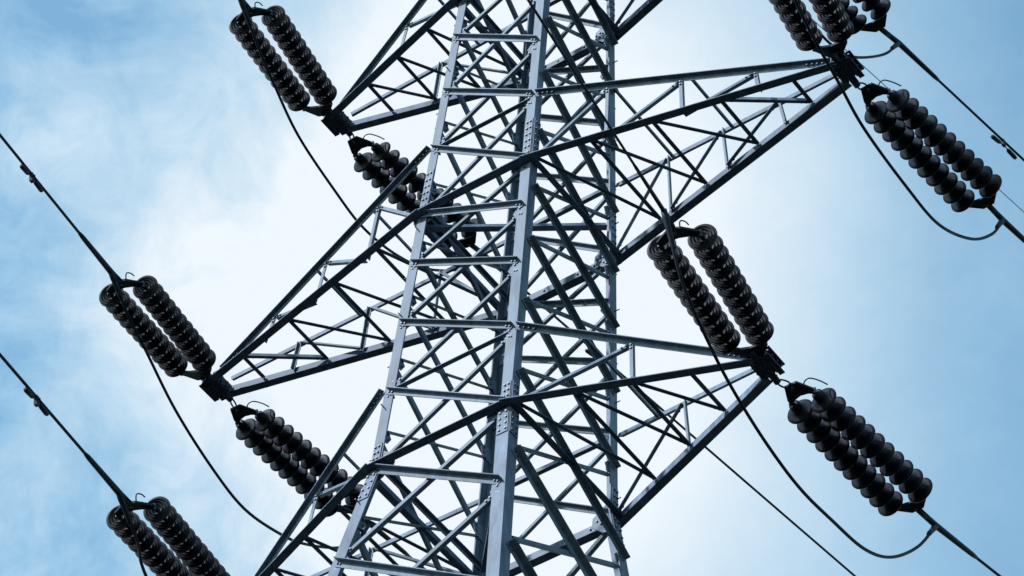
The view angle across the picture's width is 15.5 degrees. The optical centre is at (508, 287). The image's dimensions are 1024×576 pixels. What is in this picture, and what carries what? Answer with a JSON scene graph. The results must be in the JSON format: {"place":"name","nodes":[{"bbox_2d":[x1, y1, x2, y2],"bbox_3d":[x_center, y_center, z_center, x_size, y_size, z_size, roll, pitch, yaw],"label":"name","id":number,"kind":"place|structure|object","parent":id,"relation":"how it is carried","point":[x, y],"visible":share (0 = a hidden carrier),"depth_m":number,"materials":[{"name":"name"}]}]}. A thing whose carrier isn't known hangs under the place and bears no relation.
{"place":"outdoors","nodes":[
{"label":"outdoors","id":0,"kind":"place"},
{"bbox_2d":[0,0,1023,575],"label":"sky","id":1,"kind":"structure","parent":0,"point":[152,128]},
{"label":"ground","id":2,"kind":"structure","parent":0,"visible":0},
{"bbox_2d":[199,0,864,575],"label":"transmission tower","id":3,"kind":"structure","parent":2,"relation":"on","point":[497,542],"depth_m":53.30,"materials":[{"name":"metal"}]},
{"bbox_2d":[78,233,215,380],"bbox_3d":[-5.343,0.387,55.140,0.938,0.592,4.432,-12,-33,15],"label":"insulator string","id":4,"kind":"object","parent":3,"relation":"attached to","point":[175,324],"visible":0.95,"depth_m":55.47,"materials":[{"name":"ceramic"}]},
{"bbox_2d":[0,133,80,234],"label":"conductor","id":5,"kind":"object","parent":4,"relation":"attached to","point":[44,189],"visible":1,"depth_m":52.47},
{"bbox_2d":[20,164,43,192],"bbox_3d":[-6.586,-1.528,52.118,0.088,0.140,0.664,-12,-34,15],"label":"vibration damper","id":6,"kind":"object","parent":5,"relation":"attached to","point":[26,171],"visible":1,"depth_m":52.10,"materials":[{"name":"metal"}]},
{"bbox_2d":[84,453,230,575],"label":"insulator string","id":7,"kind":"object","parent":3,"relation":"attached to","point":[177,534],"visible":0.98,"depth_m":50.70,"materials":[{"name":"ceramic"}]},
{"bbox_2d":[0,353,86,454],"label":"conductor","id":8,"kind":"object","parent":7,"relation":"attached to","point":[51,414],"visible":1,"depth_m":47.92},
{"bbox_2d":[24,387,48,415],"bbox_3d":[-5.964,1.425,47.681,0.088,0.140,0.664,-12,-35,15],"label":"vibration damper","id":9,"kind":"object","parent":8,"relation":"attached to","point":[31,395],"visible":1,"depth_m":47.66,"materials":[{"name":"metal"}]},
{"bbox_2d":[229,0,336,116],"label":"insulator string","id":10,"kind":"object","parent":3,"relation":"attached to","point":[297,53],"visible":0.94,"depth_m":58.72,"materials":[{"name":"ceramic"}]},
{"bbox_2d":[230,398,408,555],"bbox_3d":[-2.889,3.095,58.383,0.867,0.631,4.554,-25,-48,24],"label":"insulator string","id":11,"kind":"object","parent":3,"relation":"attached to","point":[267,436],"visible":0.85,"depth_m":57.82,"materials":[{"name":"ceramic"}]},
{"bbox_2d":[120,299,362,548],"bbox_3d":[-3.999,2.159,56.240,0.046,2.618,7.174,-21,-53,21],"label":"jumper cable","id":12,"kind":"object","parent":11,"relation":"hanging from","point":[192,437],"visible":0.73,"depth_m":54.78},
{"bbox_2d":[348,132,500,271],"bbox_3d":[-1.159,-1.127,61.478,0.867,0.578,4.461,-28,-51,26],"label":"insulator string","id":13,"kind":"object","parent":3,"relation":"attached to","point":[369,165],"visible":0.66,"depth_m":60.82,"materials":[{"name":"ceramic"}]},
{"bbox_2d":[249,26,471,271],"bbox_3d":[-2.305,-1.994,59.259,0.046,2.770,7.103,-22,-54,22],"label":"jumper cable","id":14,"kind":"object","parent":13,"relation":"hanging from","point":[306,148],"visible":0.6,"depth_m":57.58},
{"bbox_2d":[527,292,855,575],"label":"conductor","id":15,"kind":"object","parent":13,"relation":"attached to","point":[746,482],"visible":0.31,"depth_m":66.65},
{"bbox_2d":[633,164,773,358],"bbox_3d":[2.358,-0.202,47.129,0.936,0.577,4.425,-15,-38,17],"label":"insulator string","id":16,"kind":"object","parent":3,"relation":"attached to","point":[728,280],"visible":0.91,"depth_m":47.43,"materials":[{"name":"ceramic"}]},
{"bbox_2d":[527,0,634,164],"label":"conductor","id":17,"kind":"object","parent":16,"relation":"attached to","point":[579,80],"visible":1,"depth_m":44.23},
{"bbox_2d":[769,0,853,57],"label":"insulator string","id":18,"kind":"object","parent":3,"relation":"attached to","point":[835,21],"visible":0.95,"depth_m":51.54,"materials":[{"name":"ceramic"}]},
{"bbox_2d":[778,377,977,558],"bbox_3d":[4.995,2.557,50.210,0.867,0.564,4.678,-28,-51,26],"label":"insulator string","id":19,"kind":"object","parent":3,"relation":"attached to","point":[823,418],"visible":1,"depth_m":49.83,"materials":[{"name":"ceramic"}]},
{"bbox_2d":[668,235,929,558],"bbox_3d":[3.789,1.718,48.023,0.046,2.727,7.333,-23,-54,23],"label":"jumper cable","id":20,"kind":"object","parent":19,"relation":"hanging from","point":[820,509],"visible":1,"depth_m":46.44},
{"bbox_2d":[976,557,1000,575],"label":"conductor","id":21,"kind":"object","parent":19,"relation":"attached to","point":[988,566],"visible":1,"depth_m":51.89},
{"bbox_2d":[840,0,939,81],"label":"insulator string","id":22,"kind":"object","parent":3,"relation":"attached to","point":[879,9],"visible":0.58,"depth_m":58.48,"materials":[{"name":"ceramic"}]},
{"bbox_2d":[822,34,893,58],"bbox_3d":[4.061,-5.229,56.157,0.046,2.573,7.048,-25,-55,24],"label":"jumper cable","id":23,"kind":"object","parent":22,"relation":"hanging from","point":[862,57],"visible":0.51,"depth_m":57.34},
{"bbox_2d":[938,80,1023,160],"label":"conductor","id":24,"kind":"object","parent":22,"relation":"attached to","point":[978,117],"visible":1,"depth_m":60.10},
{"bbox_2d":[991,135,1016,159],"bbox_3d":[7.918,-2.300,60.430,0.088,0.205,0.668,-31,-52,28],"label":"vibration damper","id":25,"kind":"object","parent":24,"relation":"attached to","point":[1003,144],"visible":1,"depth_m":60.43,"materials":[{"name":"metal"}]},
{"bbox_2d":[816,22,1023,211],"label":"earth wire","id":26,"kind":"object","parent":3,"relation":"attached to","point":[887,87],"visible":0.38,"depth_m":66.97,"materials":[{"name":"black metal"}]},
{"bbox_2d":[858,79,1023,242],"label":"insulator string","id":27,"kind":"object","parent":3,"relation":"attached to","point":[898,117],"visible":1,"depth_m":53.24,"materials":[{"name":"ceramic"}]},
{"bbox_2d":[794,0,998,240],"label":"jumper cable","id":28,"kind":"object","parent":27,"relation":"hanging from","point":[928,214],"visible":1,"depth_m":50.33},
{"bbox_3d":[-2.546,6.084,54.054,0.867,0.619,4.531,-22,-42,22],"label":"insulator string","id":29,"kind":"object","parent":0,"visible":0},
{"bbox_2d":[130,523,147,575],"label":"jumper cable","id":30,"kind":"object","parent":29,"relation":"hanging from","point":[138,550],"visible":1,"depth_m":49.77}
]}

